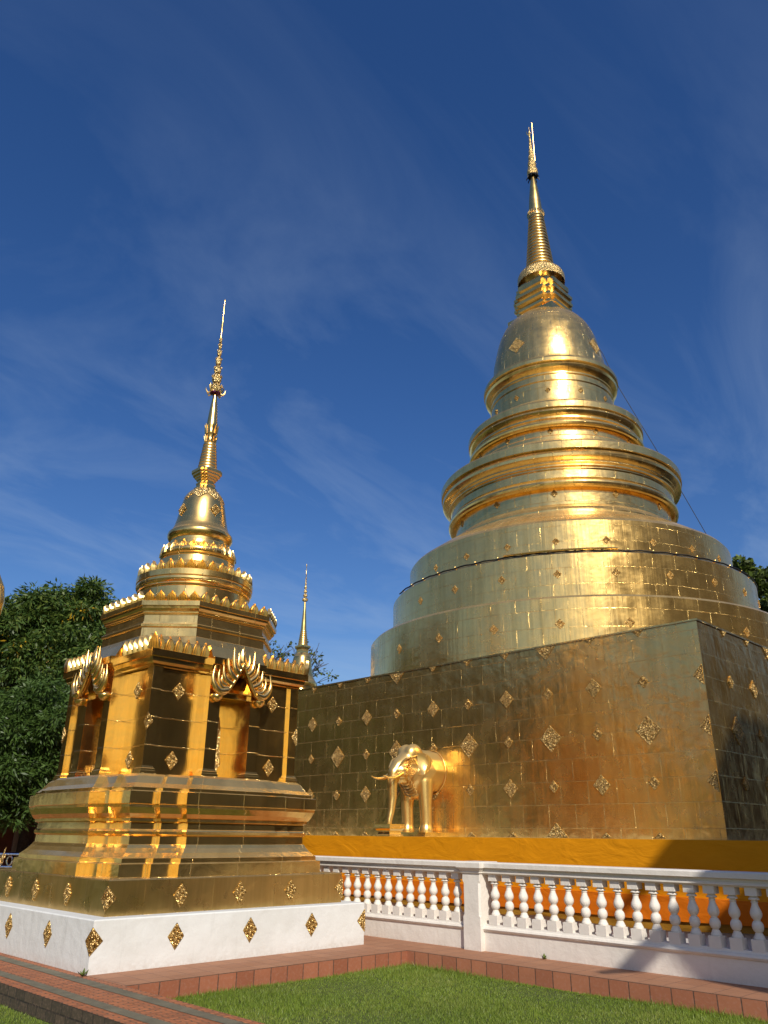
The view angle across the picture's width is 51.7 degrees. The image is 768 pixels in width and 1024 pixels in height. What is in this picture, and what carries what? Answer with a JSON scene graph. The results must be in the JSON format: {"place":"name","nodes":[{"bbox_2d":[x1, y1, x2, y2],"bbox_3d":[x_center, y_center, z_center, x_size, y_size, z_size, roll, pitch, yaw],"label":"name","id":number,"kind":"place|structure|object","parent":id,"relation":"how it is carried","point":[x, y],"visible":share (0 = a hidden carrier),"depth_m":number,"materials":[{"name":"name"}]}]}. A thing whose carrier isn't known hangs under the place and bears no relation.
{"place":"outdoors","nodes":[
{"label":"outdoors","id":0,"kind":"place"},
{"bbox_2d":[0,847,6,864],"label":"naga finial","id":1,"kind":"object","parent":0,"point":[1,860],"visible":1,"depth_m":14.61,"materials":[{"name":"gold metal"}]},
{"bbox_2d":[0,953,263,1023],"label":"brick walk","id":2,"kind":"structure","parent":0,"point":[169,1015],"depth_m":8.02,"materials":[{"name":"red brick"}]},
{"bbox_2d":[0,983,122,1023],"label":"walk edge","id":3,"kind":"object","parent":2,"relation":"on","point":[47,1010],"depth_m":7.95,"materials":[{"name":"brick"}]},
{"bbox_2d":[77,968,87,975],"bbox_3d":[-3.496,5.347,9.206,0.098,0.085,0.153,1,-22,-1],"label":"weed","id":4,"kind":"object","parent":2,"relation":"on","point":[83,973],"visible":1,"depth_m":9.23,"materials":[{"name":"green plant"}]},
{"bbox_2d":[0,971,172,1023],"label":"concrete band","id":5,"kind":"object","parent":2,"relation":"on","point":[114,1009],"visible":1,"depth_m":7.87,"materials":[{"name":"grey concrete"}]},
{"bbox_2d":[0,956,246,1023],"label":"concrete band","id":6,"kind":"object","parent":2,"relation":"on","point":[191,1011],"visible":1,"depth_m":8.23,"materials":[{"name":"grey concrete"}]},
{"bbox_2d":[0,954,762,1023],"bbox_3d":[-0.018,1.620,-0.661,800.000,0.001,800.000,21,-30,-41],"label":"lawn","id":7,"kind":"structure","parent":0,"point":[416,997],"depth_m":8.91,"materials":[{"name":"plant"}]},
{"bbox_2d":[0,576,4,614],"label":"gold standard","id":8,"kind":"object","parent":7,"relation":"on","point":[2,594],"visible":1,"depth_m":13.23,"materials":[{"name":"gold metal"}]},
{"bbox_2d":[0,853,18,867],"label":"metal fence","id":9,"kind":"object","parent":7,"relation":"on","point":[8,866],"visible":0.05,"depth_m":16.96,"materials":[{"name":"silver metal"}]},
{"bbox_2d":[0,823,37,868],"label":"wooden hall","id":10,"kind":"structure","parent":7,"relation":"on","point":[9,839],"depth_m":22.78,"materials":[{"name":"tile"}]},
{"bbox_2d":[11,823,37,851],"bbox_3d":[-10.340,9.342,23.298,1.000,1.200,0.060,21,-30,-41],"label":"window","id":11,"kind":"structure","parent":10,"relation":"in","point":[16,834],"depth_m":22.89,"materials":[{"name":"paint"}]},
{"bbox_2d":[0,671,70,836],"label":"tree","id":12,"kind":"object","parent":7,"relation":"on","point":[33,712],"visible":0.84,"depth_m":19.48,"materials":[{"name":"green plant"}]},
{"bbox_2d":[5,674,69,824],"bbox_3d":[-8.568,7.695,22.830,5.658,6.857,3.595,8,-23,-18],"label":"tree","id":13,"kind":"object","parent":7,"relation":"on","point":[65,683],"depth_m":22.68,"materials":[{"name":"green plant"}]},
{"bbox_2d":[0,574,120,856],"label":"tree","id":14,"kind":"object","parent":7,"relation":"on","point":[49,632],"visible":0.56,"depth_m":24.26,"materials":[{"name":"green plant"}]},
{"bbox_2d":[126,950,406,998],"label":"path kerb","id":15,"kind":"structure","parent":7,"relation":"on","point":[204,984],"depth_m":9.93,"materials":[{"name":"ceramic"}]},
{"bbox_2d":[407,950,767,1022],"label":"path kerb","id":16,"kind":"structure","parent":7,"relation":"on","point":[571,982],"depth_m":9.49,"materials":[{"name":"ceramic"}]},
{"bbox_2d":[0,935,767,1000],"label":"tiled path","id":17,"kind":"structure","parent":0,"point":[371,945],"depth_m":10.09,"materials":[{"name":"ceramic"}]},
{"bbox_2d":[0,300,365,975],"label":"chedi","id":18,"kind":"structure","parent":17,"relation":"on","point":[172,806],"depth_m":11.85,"materials":[{"name":"gold metal"}]},
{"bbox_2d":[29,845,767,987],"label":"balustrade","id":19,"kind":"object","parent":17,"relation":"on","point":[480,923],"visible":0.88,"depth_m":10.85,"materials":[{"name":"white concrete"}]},
{"bbox_2d":[0,0,767,685],"label":"sky","id":20,"kind":"structure","parent":0,"point":[349,177],"materials":[{"name":"blue"}]},
{"label":"temple court","id":21,"kind":"structure","parent":0,"visible":0},
{"bbox_2d":[292,564,315,688],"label":"chedi","id":22,"kind":"structure","parent":21,"relation":"on","point":[302,647],"depth_m":33.45,"materials":[{"name":"gold metal"}]},
{"bbox_2d":[269,639,338,685],"bbox_3d":[-4.778,10.323,33.923,4.611,10.339,4.714,-7,-24,19],"label":"tree","id":23,"kind":"object","parent":21,"relation":"on","point":[287,654],"visible":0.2,"depth_m":35.66,"materials":[{"name":"green plant"}]},
{"bbox_2d":[294,123,767,949],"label":"great chedi","id":24,"kind":"structure","parent":21,"relation":"on","point":[572,643],"depth_m":18.88,"materials":[{"name":"gold metal"}]},
{"bbox_2d":[372,744,446,836],"bbox_3d":[0.633,6.006,17.102,2.205,1.903,0.972,21,-30,-41],"label":"elephant statue","id":25,"kind":"object","parent":24,"relation":"on","point":[415,772],"visible":0.91,"depth_m":16.91,"materials":[{"name":"gold metal"}]},
{"bbox_2d":[302,835,767,901],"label":"cloth band","id":26,"kind":"object","parent":24,"relation":"attached to","point":[738,855],"visible":0.29,"depth_m":13.02,"materials":[{"name":"fabric"}]},
{"bbox_2d":[341,894,767,935],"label":"cloth band","id":27,"kind":"object","parent":24,"relation":"attached to","point":[665,925],"visible":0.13,"depth_m":12.27,"materials":[{"name":"fabric"}]},
{"bbox_2d":[342,876,767,927],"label":"cloth band","id":28,"kind":"object","parent":24,"relation":"attached to","point":[725,918],"visible":0.16,"depth_m":12.31,"materials":[{"name":"orange fabric"}]},
{"bbox_2d":[600,350,705,533],"bbox_3d":[9.188,-1.761,25.873,3.968,9.909,0.021,-2,-22,7],"label":"guy cable","id":29,"kind":"object","parent":24,"relation":"attached to","point":[655,448],"visible":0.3,"depth_m":26.20,"materials":[{"name":"metal"}]},
{"bbox_2d":[732,554,767,612],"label":"tree","id":30,"kind":"object","parent":21,"relation":"on","point":[751,570],"visible":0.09,"depth_m":39.03,"materials":[{"name":"green plant"}]}
]}

